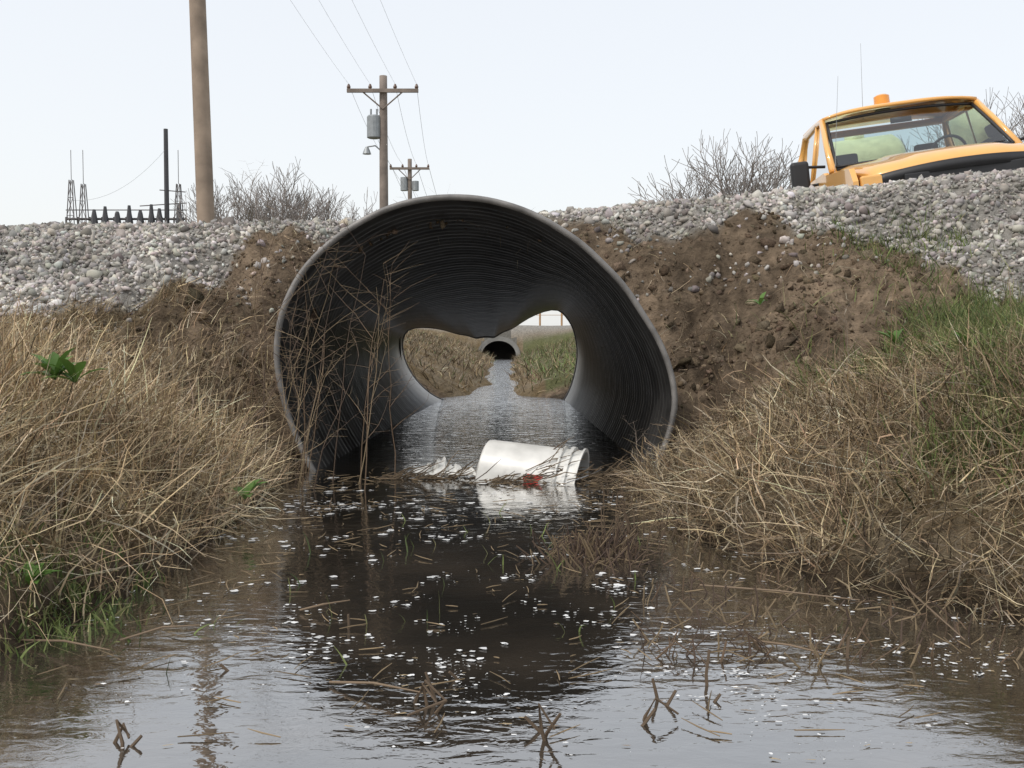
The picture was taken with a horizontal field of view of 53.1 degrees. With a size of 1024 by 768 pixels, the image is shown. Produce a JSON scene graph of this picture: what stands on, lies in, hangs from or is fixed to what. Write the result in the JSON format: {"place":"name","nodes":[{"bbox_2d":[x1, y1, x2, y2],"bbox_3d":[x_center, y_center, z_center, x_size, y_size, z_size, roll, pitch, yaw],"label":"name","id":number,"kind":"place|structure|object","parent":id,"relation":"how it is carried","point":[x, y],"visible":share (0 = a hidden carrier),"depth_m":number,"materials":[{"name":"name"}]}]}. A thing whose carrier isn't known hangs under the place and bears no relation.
{"place":"outdoors","nodes":[
{"label":"outdoors","id":0,"kind":"place"},
{"bbox_2d":[0,358,1023,767],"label":"water","id":1,"kind":"structure","parent":0,"point":[42,724],"depth_m":1.63,"materials":[{"name":"grey liquid"}]},
{"bbox_2d":[413,457,475,476],"bbox_3d":[-0.242,0.300,3.761,0.241,0.067,0.107,0,2,-6],"label":"crumpled plastic bag","id":2,"kind":"object","parent":1,"relation":"on","point":[439,467],"visible":0.69,"depth_m":3.74,"materials":[{"name":"white plastic"}]},
{"bbox_2d":[374,436,637,484],"bbox_3d":[-0.014,0.299,3.720,0.977,0.225,0.445,0,2,0],"label":"twig debris mat","id":3,"kind":"object","parent":1,"relation":"on","point":[597,476],"visible":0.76,"depth_m":3.65,"materials":[{"name":"brown plant"}]},
{"bbox_2d":[16,466,1023,747],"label":"floating twigs","id":4,"kind":"object","parent":1,"relation":"on","point":[590,552],"visible":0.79,"depth_m":1.87,"materials":[{"name":"brown plant"}]},
{"bbox_2d":[475,440,601,483],"bbox_3d":[0.101,0.355,3.731,0.431,0.298,0.308,10,5,13],"label":"plastic bucket","id":5,"kind":"object","parent":1,"relation":"in","point":[515,457],"visible":0.52,"depth_m":3.65,"materials":[{"name":"plastic"}]},
{"bbox_2d":[85,477,1013,760],"bbox_3d":[0.033,0.392,2.469,1.753,0.001,2.514,0,2,0],"label":"floating scum","id":6,"kind":"object","parent":1,"relation":"on","point":[535,607],"visible":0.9,"depth_m":1.73,"materials":[{"name":"white"}]},
{"bbox_2d":[0,176,1023,652],"bbox_3d":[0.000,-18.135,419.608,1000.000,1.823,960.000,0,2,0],"label":"ground","id":7,"kind":"structure","parent":0,"point":[692,254],"depth_m":4.38,"materials":[{"name":"soil"}]},
{"bbox_2d":[65,129,186,223],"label":"electrical substation","id":8,"kind":"object","parent":7,"relation":"on","point":[116,218],"visible":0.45,"depth_m":69.34,"materials":[{"name":"metal"}]},
{"bbox_2d":[189,0,214,222],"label":"utility pole","id":9,"kind":"object","parent":7,"relation":"on","point":[202,123],"visible":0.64,"depth_m":14.16,"materials":[{"name":"brown wood"}]},
{"bbox_2d":[155,171,309,222],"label":"bare tree","id":10,"kind":"object","parent":7,"relation":"on","point":[217,202],"visible":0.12,"depth_m":60.83,"materials":[{"name":"brown plant"}]},
{"bbox_2d":[189,157,356,222],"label":"bare tree","id":11,"kind":"object","parent":7,"relation":"on","point":[270,205],"visible":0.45,"depth_m":59.04,"materials":[{"name":"brown plant"}]},
{"bbox_2d":[234,183,377,221],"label":"bare tree","id":12,"kind":"object","parent":7,"relation":"on","point":[296,201],"visible":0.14,"depth_m":63.04,"materials":[{"name":"brown plant"}]},
{"bbox_2d":[347,75,417,207],"bbox_3d":[-4.349,-5.952,34.767,2.420,8.908,0.500,0,2,0],"label":"utility pole","id":13,"kind":"object","parent":7,"relation":"on","point":[377,126],"visible":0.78,"depth_m":34.53,"materials":[{"name":"grey wood"}]},
{"bbox_2d":[75,0,435,200],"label":"power lines","id":14,"kind":"object","parent":13,"relation":"attached to","point":[356,103],"visible":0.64,"depth_m":38.52,"materials":[{"name":"black metal"}]},
{"bbox_2d":[389,159,428,198],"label":"utility pole","id":15,"kind":"object","parent":7,"relation":"on","point":[406,182],"visible":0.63,"depth_m":54.44,"materials":[{"name":"brown wood"}]},
{"bbox_2d":[274,194,677,470],"bbox_3d":[-0.148,-0.132,6.222,1.561,1.372,4.680,0,2,0],"label":"corrugated culvert pipe","id":16,"kind":"object","parent":7,"relation":"on","point":[476,283],"visible":0.65,"depth_m":4.85,"materials":[{"name":"metal"}]},
{"bbox_2d":[479,336,519,357],"bbox_3d":[-0.350,-0.802,28.442,1.160,1.040,2.600,0,2,0],"label":"distant culvert","id":17,"kind":"object","parent":7,"relation":"on","point":[501,347],"visible":0.45,"depth_m":29.73,"materials":[{"name":"concrete"}]},
{"bbox_2d":[19,292,986,585],"bbox_3d":[0.112,-0.014,3.001,2.899,0.630,1.329,-1,3,-30],"label":"broadleaf weed","id":18,"kind":"object","parent":7,"relation":"on","point":[57,366],"visible":0.76,"depth_m":2.50,"materials":[{"name":"green plant"}]},
{"bbox_2d":[0,189,1023,659],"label":"dry grass","id":19,"kind":"structure","parent":7,"relation":"on","point":[30,405],"depth_m":2.56,"materials":[{"name":"beige plant"}]},
{"bbox_2d":[0,168,1023,361],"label":"road gravel","id":20,"kind":"structure","parent":7,"relation":"on","point":[86,277],"depth_m":4.99,"materials":[{"name":"grey gravel"}]},
{"bbox_2d":[0,197,1023,672],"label":"green grass","id":21,"kind":"structure","parent":7,"relation":"on","point":[1006,311],"depth_m":2.58,"materials":[{"name":"green plant"}]},
{"bbox_2d":[0,162,1023,572],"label":"dead weeds","id":22,"kind":"object","parent":7,"relation":"on","point":[304,408],"visible":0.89,"depth_m":3.47,"materials":[{"name":"brown plant"}]},
{"bbox_2d":[539,313,562,325],"bbox_3d":[0.000,-1.966,32.946,6.000,0.700,0.070,0,2,0],"label":"wire fence","id":23,"kind":"object","parent":7,"relation":"on","point":[540,319],"visible":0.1,"depth_m":32.92,"materials":[{"name":"brown wood"}]},
{"bbox_2d":[100,208,1014,451],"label":"soil clods","id":24,"kind":"object","parent":7,"relation":"on","point":[739,347],"visible":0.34,"depth_m":4.44,"materials":[{"name":"brown soil"}]},
{"bbox_2d":[657,161,747,200],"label":"bare tree","id":25,"kind":"object","parent":7,"relation":"on","point":[695,188],"visible":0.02,"depth_m":71.77,"materials":[{"name":"brown plant"}]},
{"bbox_2d":[628,130,798,200],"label":"bare tree","id":26,"kind":"object","parent":7,"relation":"on","point":[730,191],"visible":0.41,"depth_m":57.77,"materials":[{"name":"brown plant"}]},
{"bbox_2d":[734,152,789,191],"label":"bare tree","id":27,"kind":"object","parent":7,"relation":"on","point":[767,174],"depth_m":70.89,"materials":[{"name":"brown plant"}]},
{"bbox_2d":[790,43,1023,188],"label":"pickup truck","id":28,"kind":"object","parent":7,"relation":"on","point":[976,130],"visible":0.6,"depth_m":11.02,"materials":[{"name":"orange paint"}]},
{"bbox_2d":[897,87,1023,151],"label":"bare tree","id":29,"kind":"object","parent":7,"relation":"on","point":[938,136],"visible":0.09,"depth_m":52.80,"materials":[{"name":"brown plant"}]},
{"bbox_2d":[909,92,1023,147],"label":"bare tree","id":30,"kind":"object","parent":7,"relation":"on","point":[1019,136],"visible":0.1,"depth_m":57.12,"materials":[{"name":"brown plant"}]},
{"bbox_2d":[0,0,1023,325],"label":"sky","id":31,"kind":"structure","parent":0,"point":[540,105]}
]}

